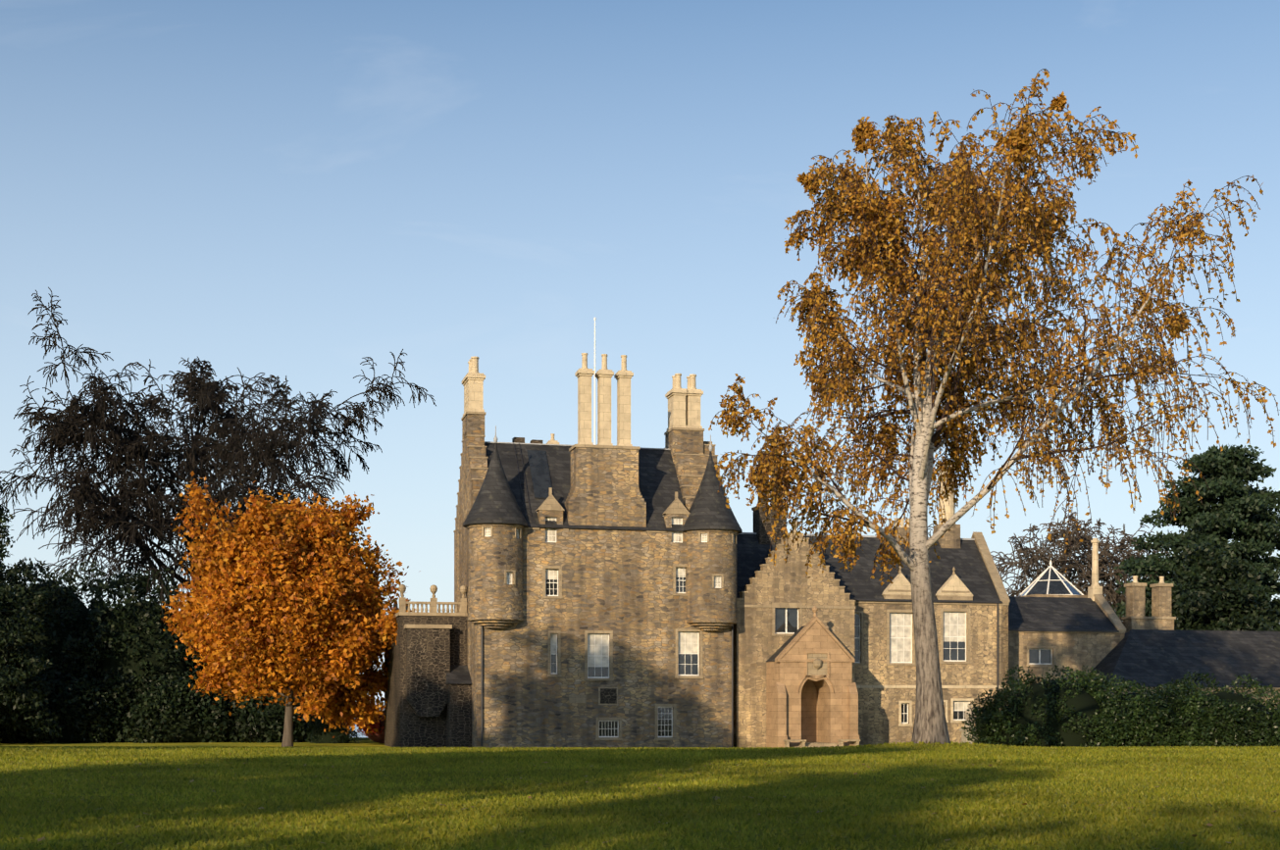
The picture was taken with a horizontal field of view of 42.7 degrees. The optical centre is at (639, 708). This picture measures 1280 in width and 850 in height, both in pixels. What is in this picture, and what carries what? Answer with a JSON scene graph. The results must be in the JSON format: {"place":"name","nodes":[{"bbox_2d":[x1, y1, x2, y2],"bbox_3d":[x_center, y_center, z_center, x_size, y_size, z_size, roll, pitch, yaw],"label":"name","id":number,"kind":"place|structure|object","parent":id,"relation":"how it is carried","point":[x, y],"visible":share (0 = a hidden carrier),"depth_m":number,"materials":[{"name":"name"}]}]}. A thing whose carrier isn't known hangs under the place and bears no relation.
{"place":"outdoors","nodes":[
{"label":"outdoors","id":0,"kind":"place"},
{"bbox_2d":[350,724,366,737],"bbox_3d":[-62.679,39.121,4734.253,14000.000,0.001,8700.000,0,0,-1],"label":"sea firth","id":1,"kind":"object","parent":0,"point":[356,728],"depth_m":2639.60,"materials":[{"name":"blue liquid"}]},
{"bbox_2d":[0,743,1277,849],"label":"fallen leaves","id":2,"kind":"object","parent":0,"point":[1208,824],"visible":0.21,"depth_m":23.16,"materials":[{"name":"orange plant"}]},
{"bbox_2d":[0,702,1279,849],"bbox_3d":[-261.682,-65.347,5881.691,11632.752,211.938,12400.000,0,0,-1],"label":"lawn","id":3,"kind":"structure","parent":0,"point":[365,742],"depth_m":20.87,"materials":[{"name":"green plant"}]},
{"bbox_2d":[0,476,62,740],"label":"spruce","id":4,"kind":"object","parent":3,"relation":"on","point":[12,676],"depth_m":96.11,"materials":[{"name":"green plant"}]},
{"bbox_2d":[0,557,317,743],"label":"hedge","id":5,"kind":"object","parent":3,"relation":"on","point":[132,716],"depth_m":102.56,"materials":[{"name":"green plant"}]},
{"bbox_2d":[0,287,436,625],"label":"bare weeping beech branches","id":6,"kind":"object","parent":3,"relation":"on","point":[73,423],"visible":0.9,"depth_m":110.32,"materials":[{"name":"brown plant"}]},
{"bbox_2d":[160,470,420,747],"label":"orange maple","id":7,"kind":"object","parent":3,"relation":"on","point":[231,572],"depth_m":88.01,"materials":[{"name":"orange plant"}]},
{"bbox_2d":[305,715,360,744],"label":"yew dome","id":8,"kind":"structure","parent":3,"relation":"on","point":[327,737],"depth_m":99.45,"materials":[{"name":"green plant"}]},
{"bbox_2d":[356,705,384,743],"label":"red acer","id":9,"kind":"object","parent":3,"relation":"on","point":[377,738],"depth_m":98.47,"materials":[{"name":"red plant"}]},
{"bbox_2d":[384,584,472,748],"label":"wing","id":10,"kind":"structure","parent":3,"relation":"on","point":[428,694],"depth_m":85.61,"materials":[{"name":"stone"}]},
{"bbox_2d":[454,527,731,748],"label":"castle wall","id":11,"kind":"structure","parent":3,"relation":"on","point":[619,583],"depth_m":84.61,"materials":[{"name":"beige stone"}]},
{"bbox_2d":[466,523,523,628],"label":"turret","id":12,"kind":"object","parent":11,"relation":"attached to","point":[495,601],"visible":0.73,"depth_m":82.34,"materials":[{"name":"stone"}]},
{"bbox_2d":[462,425,528,527],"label":"turret roof","id":13,"kind":"object","parent":12,"relation":"on","point":[495,502],"visible":0.94,"depth_m":82.67,"materials":[{"name":"stone"}]},
{"bbox_2d":[481,525,521,584],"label":"turret windows","id":14,"kind":"structure","parent":12,"relation":"attached to","point":[488,531],"depth_m":82.33,"materials":[{"name":"white glass"}]},
{"bbox_2d":[453,317,728,542],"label":"roof with chimneys","id":15,"kind":"structure","parent":11,"relation":"on","point":[604,483],"depth_m":85.78,"materials":[{"name":"grey stone"}]},
{"bbox_2d":[480,626,733,747],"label":"downpipes","id":16,"kind":"object","parent":11,"relation":"attached to","point":[732,687],"visible":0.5,"depth_m":86.12,"materials":[{"name":"grey metal"}]},
{"bbox_2d":[536,487,690,527],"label":"dormers","id":17,"kind":"object","parent":11,"relation":"attached to","point":[550,506],"visible":0.6,"depth_m":84.09,"materials":[{"name":"beige stone"}]},
{"bbox_2d":[542,516,703,740],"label":"tower windows","id":18,"kind":"structure","parent":11,"relation":"in","point":[596,655],"depth_m":84.79,"materials":[{"name":"grey glass"}]},
{"bbox_2d":[685,529,738,630],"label":"turret","id":19,"kind":"object","parent":11,"relation":"attached to","point":[709,607],"visible":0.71,"depth_m":85.05,"materials":[{"name":"stone"}]},
{"bbox_2d":[681,434,742,533],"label":"turret roof","id":20,"kind":"object","parent":19,"relation":"on","point":[709,510],"visible":0.85,"depth_m":85.36,"materials":[{"name":"stone"}]},
{"bbox_2d":[698,531,736,588],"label":"turret windows","id":21,"kind":"structure","parent":19,"relation":"attached to","point":[716,582],"depth_m":85.00,"materials":[{"name":"white glass"}]},
{"bbox_2d":[0,740,1279,764],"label":"lawn blades","id":22,"kind":"object","parent":3,"relation":"on","point":[814,754],"visible":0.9,"depth_m":38.93,"materials":[{"name":"green plant"}]},
{"bbox_2d":[733,607,854,748],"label":"gable wall","id":23,"kind":"structure","parent":3,"relation":"on","point":[757,645],"depth_m":87.12,"materials":[{"name":"stone"}]},
{"bbox_2d":[771,602,802,636],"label":"bay windows","id":24,"kind":"structure","parent":23,"relation":"in","point":[785,622],"depth_m":87.66,"materials":[{"name":"grey glass"}]},
{"bbox_2d":[736,520,855,609],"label":"crow-stepped gable","id":25,"kind":"structure","parent":23,"relation":"attached to","point":[769,583],"depth_m":87.63,"materials":[{"name":"beige stone"}]},
{"bbox_2d":[783,739,806,748],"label":"stone bench","id":26,"kind":"object","parent":3,"relation":"on","point":[788,742],"visible":0.57,"depth_m":84.23,"materials":[{"name":"beige stone"}]},
{"bbox_2d":[766,620,852,748],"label":"porch","id":27,"kind":"object","parent":3,"relation":"on","point":[816,710],"visible":0.71,"depth_m":85.77,"materials":[{"name":"stone"}]},
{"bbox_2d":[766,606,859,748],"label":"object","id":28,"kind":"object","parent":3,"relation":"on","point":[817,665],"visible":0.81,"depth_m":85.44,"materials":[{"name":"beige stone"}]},
{"bbox_2d":[837,739,860,747],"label":"stone bench","id":29,"kind":"object","parent":3,"relation":"on","point":[841,742],"visible":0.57,"depth_m":84.96,"materials":[{"name":"beige stone"}]},
{"bbox_2d":[871,523,934,536],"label":"tree","id":30,"kind":"object","parent":3,"relation":"on","point":[928,529],"depth_m":158.19,"materials":[{"name":"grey plant"}]},
{"bbox_2d":[959,704,975,744],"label":"garden statue","id":31,"kind":"object","parent":3,"relation":"on","point":[963,739],"visible":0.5,"depth_m":85.00,"materials":[{"name":"stone"}]},
{"bbox_2d":[708,68,1279,744],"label":"silver birch","id":32,"kind":"object","parent":3,"relation":"on","point":[1020,150],"depth_m":50.79,"materials":[{"name":"plant"}]},
{"bbox_2d":[990,505,1138,611],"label":"tree","id":33,"kind":"object","parent":3,"relation":"on","point":[1084,573],"visible":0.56,"depth_m":146.97,"materials":[{"name":"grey plant"}]},
{"bbox_2d":[1039,515,1183,623],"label":"tree","id":34,"kind":"object","parent":3,"relation":"on","point":[1123,546],"visible":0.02,"depth_m":153.04,"materials":[{"name":"brown plant"}]},
{"bbox_2d":[1086,629,1279,710],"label":"roof","id":35,"kind":"structure","parent":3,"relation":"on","point":[1152,658],"depth_m":96.48,"materials":[{"name":"stone"}]},
{"bbox_2d":[1111,443,1279,631],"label":"cedar","id":36,"kind":"object","parent":3,"relation":"on","point":[1238,507],"depth_m":134.74,"materials":[{"name":"green plant"}]},
{"bbox_2d":[1145,541,1279,631],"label":"yew","id":37,"kind":"object","parent":3,"relation":"on","point":[1224,569],"depth_m":113.26,"materials":[{"name":"green plant"}]},
{"bbox_2d":[0,0,1279,702],"label":"sky","id":38,"kind":"structure","parent":0,"point":[303,191],"materials":[{"name":"blue"}]},
{"bbox_2d":[854,603,1008,746],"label":"range","id":39,"kind":"structure","parent":0,"point":[878,715],"depth_m":91.35,"materials":[{"name":"stone"}]},
{"bbox_2d":[736,451,1010,706],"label":"range roof","id":40,"kind":"structure","parent":39,"relation":"on","point":[963,572],"depth_m":92.72,"materials":[{"name":"grey stone"}]},
{"bbox_2d":[854,608,973,726],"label":"windows","id":41,"kind":"structure","parent":39,"relation":"in","point":[899,637],"depth_m":91.64,"materials":[{"name":"white glass"}]},
{"bbox_2d":[1008,632,1125,695],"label":"range","id":42,"kind":"structure","parent":0,"point":[1076,651],"depth_m":96.31,"materials":[{"name":"stone"}]},
{"bbox_2d":[1025,646,1056,666],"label":"range windows","id":43,"kind":"structure","parent":42,"relation":"in","point":[1039,657],"depth_m":96.13,"materials":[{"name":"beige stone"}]},
{"bbox_2d":[1008,538,1176,643],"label":"range roof","id":44,"kind":"structure","parent":42,"relation":"on","point":[1094,612],"depth_m":98.83,"materials":[{"name":"grey stone"}]},
{"bbox_2d":[1018,560,1087,598],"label":"glass roof lantern","id":45,"kind":"object","parent":44,"relation":"attached to","point":[1050,581],"visible":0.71,"depth_m":103.84,"materials":[{"name":"white paint"}]},
{"bbox_2d":[961,665,1279,747],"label":"hedge","id":46,"kind":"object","parent":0,"point":[988,719],"depth_m":74.38,"materials":[{"name":"green plant"}]}
]}

